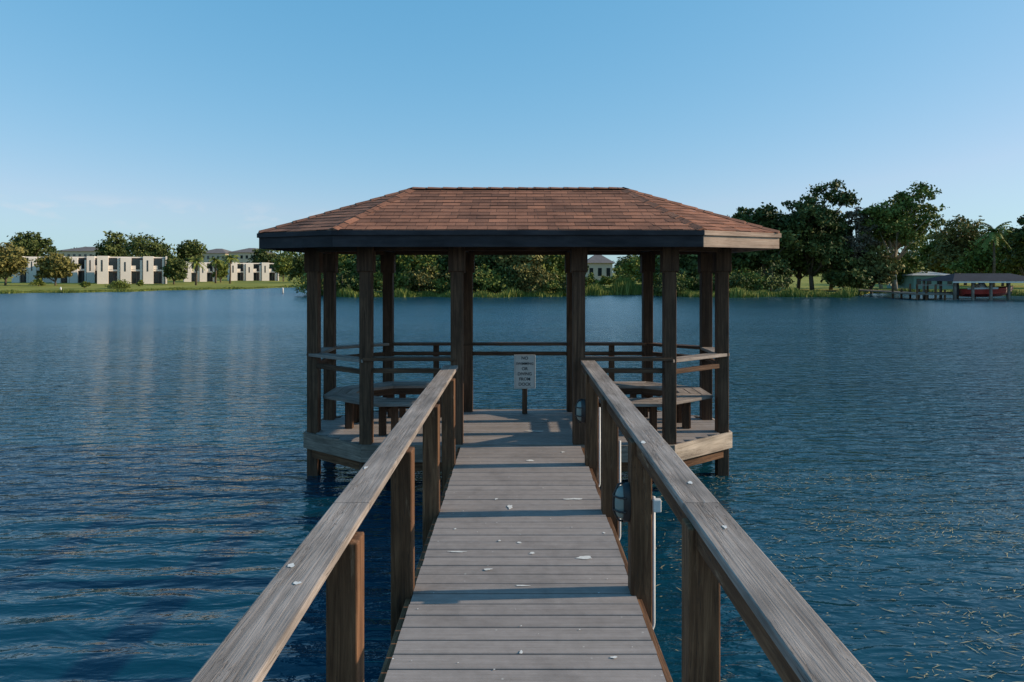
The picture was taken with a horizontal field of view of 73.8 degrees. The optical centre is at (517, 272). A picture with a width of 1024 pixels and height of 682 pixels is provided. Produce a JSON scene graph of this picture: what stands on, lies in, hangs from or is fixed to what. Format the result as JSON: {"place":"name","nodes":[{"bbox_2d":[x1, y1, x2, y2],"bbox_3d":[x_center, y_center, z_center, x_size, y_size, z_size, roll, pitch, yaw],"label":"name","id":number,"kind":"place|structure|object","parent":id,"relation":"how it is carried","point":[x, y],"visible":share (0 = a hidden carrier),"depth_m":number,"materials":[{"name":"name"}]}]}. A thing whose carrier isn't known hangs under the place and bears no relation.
{"place":"outdoors","nodes":[
{"label":"outdoors","id":0,"kind":"place"},
{"bbox_2d":[202,249,230,252],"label":"hip roof","id":1,"kind":"structure","parent":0,"point":[218,251],"depth_m":248.02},
{"bbox_2d":[0,287,1023,681],"bbox_3d":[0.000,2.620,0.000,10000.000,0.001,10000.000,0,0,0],"label":"lake water","id":2,"kind":"structure","parent":0,"point":[166,501],"depth_m":9.18,"materials":[{"name":"blue liquid"}]},
{"bbox_2d":[257,187,780,475],"bbox_3d":[0.015,1.179,9.235,6.410,4.682,3.100,0,0,0],"label":"gazebo","id":3,"kind":"object","parent":2,"relation":"in","point":[461,227],"visible":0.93,"depth_m":8.39,"materials":[{"name":"brown wood"}]},
{"bbox_2d":[323,381,441,435],"bbox_3d":[-1.734,1.831,9.210,1.632,0.458,1.720,0,0,0],"label":"bench","id":4,"kind":"object","parent":3,"relation":"on","point":[391,403],"visible":0.72,"depth_m":9.02,"materials":[{"name":"brown wood"}]},
{"bbox_2d":[514,355,534,413],"bbox_3d":[0.100,1.627,9.969,0.310,0.865,0.061,0,0,0],"label":"warning sign","id":5,"kind":"object","parent":3,"relation":"on","point":[524,373],"visible":1,"depth_m":9.94,"materials":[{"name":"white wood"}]},
{"bbox_2d":[598,381,712,430],"bbox_3d":[1.734,1.831,9.210,1.632,0.458,1.720,0,0,0],"label":"bench","id":6,"kind":"object","parent":3,"relation":"on","point":[686,397],"visible":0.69,"depth_m":9.04,"materials":[{"name":"brown wood"}]},
{"bbox_2d":[190,360,875,681],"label":"wooden dock","id":7,"kind":"object","parent":2,"relation":"in","point":[470,615],"visible":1,"depth_m":3.98,"materials":[{"name":"grey wood"}]},
{"bbox_2d":[288,426,726,669],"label":"bird droppings","id":8,"kind":"object","parent":7,"relation":"on","point":[510,507],"visible":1,"depth_m":4.91,"materials":[{"name":"white"}]},
{"bbox_2d":[575,399,585,422],"bbox_3d":[0.667,1.485,7.330,0.110,0.269,0.145,0,0,0],"label":"bulkhead light","id":9,"kind":"object","parent":7,"relation":"attached to","point":[580,410],"visible":1,"depth_m":7.29,"materials":[{"name":"white glass"}]},
{"bbox_2d":[612,482,630,522],"bbox_3d":[0.667,1.485,4.420,0.110,0.269,0.145,0,0,0],"label":"bulkhead light","id":10,"kind":"object","parent":7,"relation":"attached to","point":[621,506],"visible":1,"depth_m":4.38,"materials":[{"name":"white glass"}]},
{"bbox_2d":[598,407,660,629],"bbox_3d":[0.824,1.882,5.796,0.174,0.884,3.029,0,0,0],"label":"electrical conduit","id":11,"kind":"object","parent":7,"relation":"attached to","point":[656,504],"visible":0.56,"depth_m":4.38,"materials":[{"name":"white plastic"}]},
{"bbox_2d":[623,470,1023,681],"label":"floating pondweed","id":12,"kind":"object","parent":2,"relation":"on","point":[898,564],"visible":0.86,"depth_m":6.59,"materials":[{"name":"green plant"}]},
{"bbox_2d":[839,273,1023,299],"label":"covered boat dock","id":13,"kind":"object","parent":2,"relation":"in","point":[973,279],"visible":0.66,"depth_m":66.53,"materials":[{"name":"grey wood"}]},
{"bbox_2d":[956,283,1012,296],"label":"motorboat","id":14,"kind":"object","parent":2,"relation":"on","point":[981,289],"visible":0.8,"depth_m":66.65,"materials":[{"name":"red plastic"}]},
{"bbox_2d":[0,273,1023,297],"bbox_3d":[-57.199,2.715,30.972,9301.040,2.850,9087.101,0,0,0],"label":"ground","id":15,"kind":"structure","parent":0,"point":[804,285],"depth_m":116.45,"materials":[{"name":"green plant"}]},
{"bbox_2d":[0,241,33,284],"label":"oak tree","id":16,"kind":"object","parent":15,"relation":"on","point":[13,261],"visible":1,"depth_m":117.00,"materials":[{"name":"green plant"}]},
{"bbox_2d":[12,256,51,282],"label":"townhouse row","id":17,"kind":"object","parent":15,"relation":"on","point":[31,269],"visible":0.17,"depth_m":141.59,"materials":[{"name":"grey paint"}]},
{"bbox_2d":[7,231,61,256],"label":"oak tree","id":18,"kind":"object","parent":15,"relation":"on","point":[35,244],"visible":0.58,"depth_m":199.47,"materials":[{"name":"green plant"}]},
{"bbox_2d":[28,278,45,285],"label":"shrub","id":19,"kind":"object","parent":15,"relation":"on","point":[38,282],"visible":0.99,"depth_m":111.75,"materials":[{"name":"green plant"}]},
{"bbox_2d":[33,252,81,285],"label":"shade tree","id":20,"kind":"object","parent":15,"relation":"on","point":[52,265],"visible":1,"depth_m":115.25,"materials":[{"name":"green plant"}]},
{"bbox_2d":[52,256,96,282],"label":"townhouse row","id":21,"kind":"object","parent":15,"relation":"on","point":[87,271],"visible":0.38,"depth_m":138.92,"materials":[{"name":"grey paint"}]},
{"bbox_2d":[79,272,81,281],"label":"ground window","id":22,"kind":"structure","parent":21,"relation":"in","point":[80,273],"depth_m":139.11,"materials":[{"name":"black glass"}]},
{"bbox_2d":[79,259,83,267],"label":"upper window","id":23,"kind":"structure","parent":21,"relation":"in","point":[81,261],"depth_m":139.23,"materials":[{"name":"black glass"}]},
{"bbox_2d":[56,251,97,256],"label":"walls","id":24,"kind":"structure","parent":15,"relation":"on","point":[77,253],"depth_m":240.00,"materials":[{"name":"beige paint"}]},
{"bbox_2d":[60,247,97,250],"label":"hip roof","id":25,"kind":"structure","parent":24,"relation":"on","point":[84,249],"depth_m":242.23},
{"bbox_2d":[78,281,90,287],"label":"shrub","id":26,"kind":"object","parent":15,"relation":"on","point":[84,284],"visible":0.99,"depth_m":99.80,"materials":[{"name":"green plant"}]},
{"bbox_2d":[93,230,130,256],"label":"oak tree","id":27,"kind":"object","parent":15,"relation":"on","point":[114,248],"visible":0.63,"depth_m":192.74,"materials":[{"name":"green plant"}]},
{"bbox_2d":[105,279,131,288],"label":"shrub","id":28,"kind":"object","parent":15,"relation":"on","point":[118,283],"visible":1,"depth_m":98.56,"materials":[{"name":"green plant"}]},
{"bbox_2d":[97,256,166,283],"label":"townhouse row","id":29,"kind":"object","parent":15,"relation":"on","point":[146,269],"visible":0.72,"depth_m":133.48,"materials":[{"name":"grey paint"}]},
{"bbox_2d":[109,272,112,282],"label":"ground window","id":30,"kind":"structure","parent":29,"relation":"in","point":[110,273],"depth_m":131.93,"materials":[{"name":"black glass"}]},
{"bbox_2d":[109,259,115,268],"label":"upper window","id":31,"kind":"structure","parent":29,"relation":"in","point":[112,262],"depth_m":132.16,"materials":[{"name":"black glass"}]},
{"bbox_2d":[132,272,135,282],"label":"ground window","id":32,"kind":"structure","parent":29,"relation":"in","point":[133,273],"depth_m":133.75,"materials":[{"name":"black glass"}]},
{"bbox_2d":[132,259,138,268],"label":"upper window","id":33,"kind":"structure","parent":29,"relation":"in","point":[135,262],"depth_m":133.94,"materials":[{"name":"black glass"}]},
{"bbox_2d":[154,272,157,282],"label":"ground window","id":34,"kind":"structure","parent":29,"relation":"in","point":[155,273],"depth_m":135.47,"materials":[{"name":"black glass"}]},
{"bbox_2d":[154,259,160,268],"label":"upper window","id":35,"kind":"structure","parent":29,"relation":"in","point":[157,262],"depth_m":135.69,"materials":[{"name":"black glass"}]},
{"bbox_2d":[136,279,143,285],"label":"shrub","id":36,"kind":"object","parent":15,"relation":"on","point":[140,283],"visible":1,"depth_m":111.74,"materials":[{"name":"green plant"}]},
{"bbox_2d":[120,232,180,259],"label":"oak tree","id":37,"kind":"object","parent":15,"relation":"on","point":[155,248],"visible":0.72,"depth_m":182.22,"materials":[{"name":"green plant"}]},
{"bbox_2d":[160,254,188,283],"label":"shade tree","id":38,"kind":"object","parent":15,"relation":"on","point":[174,269],"visible":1,"depth_m":128.98,"materials":[{"name":"green plant"}]},
{"bbox_2d":[174,239,207,261],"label":"oak tree","id":39,"kind":"object","parent":15,"relation":"on","point":[190,249],"visible":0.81,"depth_m":188.71,"materials":[{"name":"green plant"}]},
{"bbox_2d":[186,257,206,284],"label":"palm tree","id":40,"kind":"object","parent":15,"relation":"on","point":[197,262],"visible":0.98,"depth_m":124.84,"materials":[{"name":"green plant"}]},
{"bbox_2d":[183,262,214,281],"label":"townhouse row","id":41,"kind":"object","parent":15,"relation":"on","point":[203,275],"visible":0.45,"depth_m":157.90,"materials":[{"name":"grey paint"}]},
{"bbox_2d":[201,253,228,276],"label":"walls","id":42,"kind":"structure","parent":15,"relation":"on","point":[210,255],"depth_m":245.00,"materials":[{"name":"beige paint"}]},
{"bbox_2d":[207,256,224,282],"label":"palm tree","id":43,"kind":"object","parent":15,"relation":"on","point":[214,262],"visible":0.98,"depth_m":141.84,"materials":[{"name":"green plant"}]},
{"bbox_2d":[211,260,229,281],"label":"shade tree","id":44,"kind":"object","parent":15,"relation":"on","point":[222,271],"visible":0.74,"depth_m":149.63,"materials":[{"name":"green plant"}]},
{"bbox_2d":[220,254,239,282],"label":"palm tree","id":45,"kind":"object","parent":15,"relation":"on","point":[229,259],"visible":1,"depth_m":139.85,"materials":[{"name":"green plant"}]},
{"bbox_2d":[229,253,270,262],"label":"walls","id":46,"kind":"structure","parent":15,"relation":"on","point":[244,260],"depth_m":240.00,"materials":[{"name":"beige paint"}]},
{"bbox_2d":[227,248,270,252],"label":"hip roof","id":47,"kind":"structure","parent":46,"relation":"on","point":[247,250],"depth_m":241.05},
{"bbox_2d":[227,262,278,280],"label":"townhouse row","id":48,"kind":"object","parent":15,"relation":"on","point":[252,272],"visible":0.7,"depth_m":172.77,"materials":[{"name":"grey paint"}]},
{"bbox_2d":[246,248,280,262],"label":"shade tree","id":49,"kind":"object","parent":15,"relation":"on","point":[265,257],"visible":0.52,"depth_m":198.81,"materials":[{"name":"green plant"}]},
{"bbox_2d":[269,255,292,281],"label":"shade tree","id":50,"kind":"object","parent":15,"relation":"on","point":[282,264],"visible":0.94,"depth_m":163.70,"materials":[{"name":"green plant"}]},
{"bbox_2d":[284,255,306,281],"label":"shade tree","id":51,"kind":"object","parent":15,"relation":"on","point":[297,266],"visible":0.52,"depth_m":148.91,"materials":[{"name":"green plant"}]},
{"bbox_2d":[289,254,588,293],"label":"tree grove","id":52,"kind":"object","parent":15,"relation":"on","point":[491,274],"visible":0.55,"depth_m":76.59,"materials":[{"name":"green plant"}]},
{"bbox_2d":[0,244,1019,276],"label":"distant treeline","id":53,"kind":"object","parent":15,"relation":"on","point":[295,254],"depth_m":272.54,"materials":[{"name":"green plant"}]},
{"bbox_2d":[0,276,1023,297],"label":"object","id":54,"kind":"object","parent":15,"relation":"on","point":[624,286],"visible":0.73,"depth_m":75.27,"materials":[{"name":"green plant"}]},
{"bbox_2d":[585,263,612,279],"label":"walls","id":55,"kind":"structure","parent":15,"relation":"on","point":[596,266],"depth_m":135.00,"materials":[{"name":"beige paint"}]},
{"bbox_2d":[598,268,601,275],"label":"window","id":56,"kind":"structure","parent":55,"relation":"attached to","point":[599,271],"depth_m":134.95,"materials":[{"name":"black glass"}]},
{"bbox_2d":[588,255,614,262],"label":"hip roof","id":57,"kind":"structure","parent":55,"relation":"on","point":[597,259],"depth_m":136.04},
{"bbox_2d":[606,268,609,275],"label":"window","id":58,"kind":"structure","parent":55,"relation":"attached to","point":[607,271],"depth_m":134.95,"materials":[{"name":"black glass"}]},
{"bbox_2d":[585,253,797,292],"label":"lakeside thicket","id":59,"kind":"object","parent":15,"relation":"on","point":[627,266],"visible":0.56,"depth_m":79.24,"materials":[{"name":"green plant"}]},
{"bbox_2d":[727,206,781,286],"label":"cypress tree","id":60,"kind":"object","parent":15,"relation":"on","point":[741,255],"visible":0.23,"depth_m":86.04,"materials":[{"name":"green plant"}]},
{"bbox_2d":[735,202,811,277],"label":"cypress tree","id":61,"kind":"object","parent":15,"relation":"on","point":[766,216],"visible":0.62,"depth_m":83.90,"materials":[{"name":"green plant"}]},
{"bbox_2d":[767,265,805,287],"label":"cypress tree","id":62,"kind":"object","parent":15,"relation":"on","point":[785,272],"visible":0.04,"depth_m":91.49,"materials":[{"name":"green plant"}]},
{"bbox_2d":[782,226,826,288],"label":"tall oak tree","id":63,"kind":"object","parent":15,"relation":"on","point":[799,273],"visible":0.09,"depth_m":89.71,"materials":[{"name":"green plant"}]},
{"bbox_2d":[770,179,861,290],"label":"tall oak tree","id":64,"kind":"object","parent":15,"relation":"on","point":[823,239],"visible":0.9,"depth_m":84.19,"materials":[{"name":"green plant"}]},
{"bbox_2d":[816,208,855,289],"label":"tall oak tree","id":65,"kind":"object","parent":15,"relation":"on","point":[850,231],"visible":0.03,"depth_m":89.17,"materials":[{"name":"green plant"}]},
{"bbox_2d":[820,253,873,288],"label":"shade tree","id":66,"kind":"object","parent":15,"relation":"on","point":[849,273],"visible":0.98,"depth_m":82.62,"materials":[{"name":"green plant"}]},
{"bbox_2d":[841,206,882,258],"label":"bare willow tree","id":67,"kind":"object","parent":15,"relation":"on","point":[856,244],"visible":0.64,"depth_m":86.69,"materials":[{"name":"green plant"}]},
{"bbox_2d":[857,245,905,293],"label":"shade tree","id":68,"kind":"object","parent":15,"relation":"on","point":[884,268],"visible":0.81,"depth_m":84.46,"materials":[{"name":"green plant"}]},
{"bbox_2d":[854,205,926,288],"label":"eucalyptus tree","id":69,"kind":"object","parent":15,"relation":"on","point":[880,285],"visible":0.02,"depth_m":97.30,"materials":[{"name":"green plant"}]},
{"bbox_2d":[853,181,949,290],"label":"eucalyptus tree","id":70,"kind":"object","parent":15,"relation":"on","point":[897,224],"visible":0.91,"depth_m":85.65,"materials":[{"name":"green plant"}]},
{"bbox_2d":[889,253,928,285],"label":"shade tree","id":71,"kind":"object","parent":15,"relation":"on","point":[913,264],"visible":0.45,"depth_m":98.84,"materials":[{"name":"green plant"}]},
{"bbox_2d":[887,271,952,288],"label":"green cottage","id":72,"kind":"structure","parent":15,"relation":"on","point":[911,279],"depth_m":96.00,"materials":[{"name":"teal"}]},
{"bbox_2d":[913,229,955,273],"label":"oak tree","id":73,"kind":"object","parent":15,"relation":"on","point":[922,255],"visible":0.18,"depth_m":125.22,"materials":[{"name":"green plant"}]},
{"bbox_2d":[924,214,985,284],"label":"oak tree","id":74,"kind":"object","parent":15,"relation":"on","point":[960,232],"visible":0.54,"depth_m":116.42,"materials":[{"name":"green plant"}]},
{"bbox_2d":[941,227,1023,285],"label":"oak tree","id":75,"kind":"object","parent":15,"relation":"on","point":[978,259],"visible":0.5,"depth_m":109.65,"materials":[{"name":"green plant"}]},
{"bbox_2d":[974,221,1011,286],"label":"palm tree","id":76,"kind":"object","parent":15,"relation":"on","point":[994,236],"visible":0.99,"depth_m":89.74,"materials":[{"name":"green plant"}]},
{"bbox_2d":[997,215,1023,275],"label":"oak tree","id":77,"kind":"object","parent":15,"relation":"on","point":[1015,243],"visible":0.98,"depth_m":91.65,"materials":[{"name":"green plant"}]},
{"bbox_2d":[0,0,1023,266],"label":"sky","id":78,"kind":"structure","parent":0,"point":[217,124],"materials":[{"name":"blue"}]}
]}

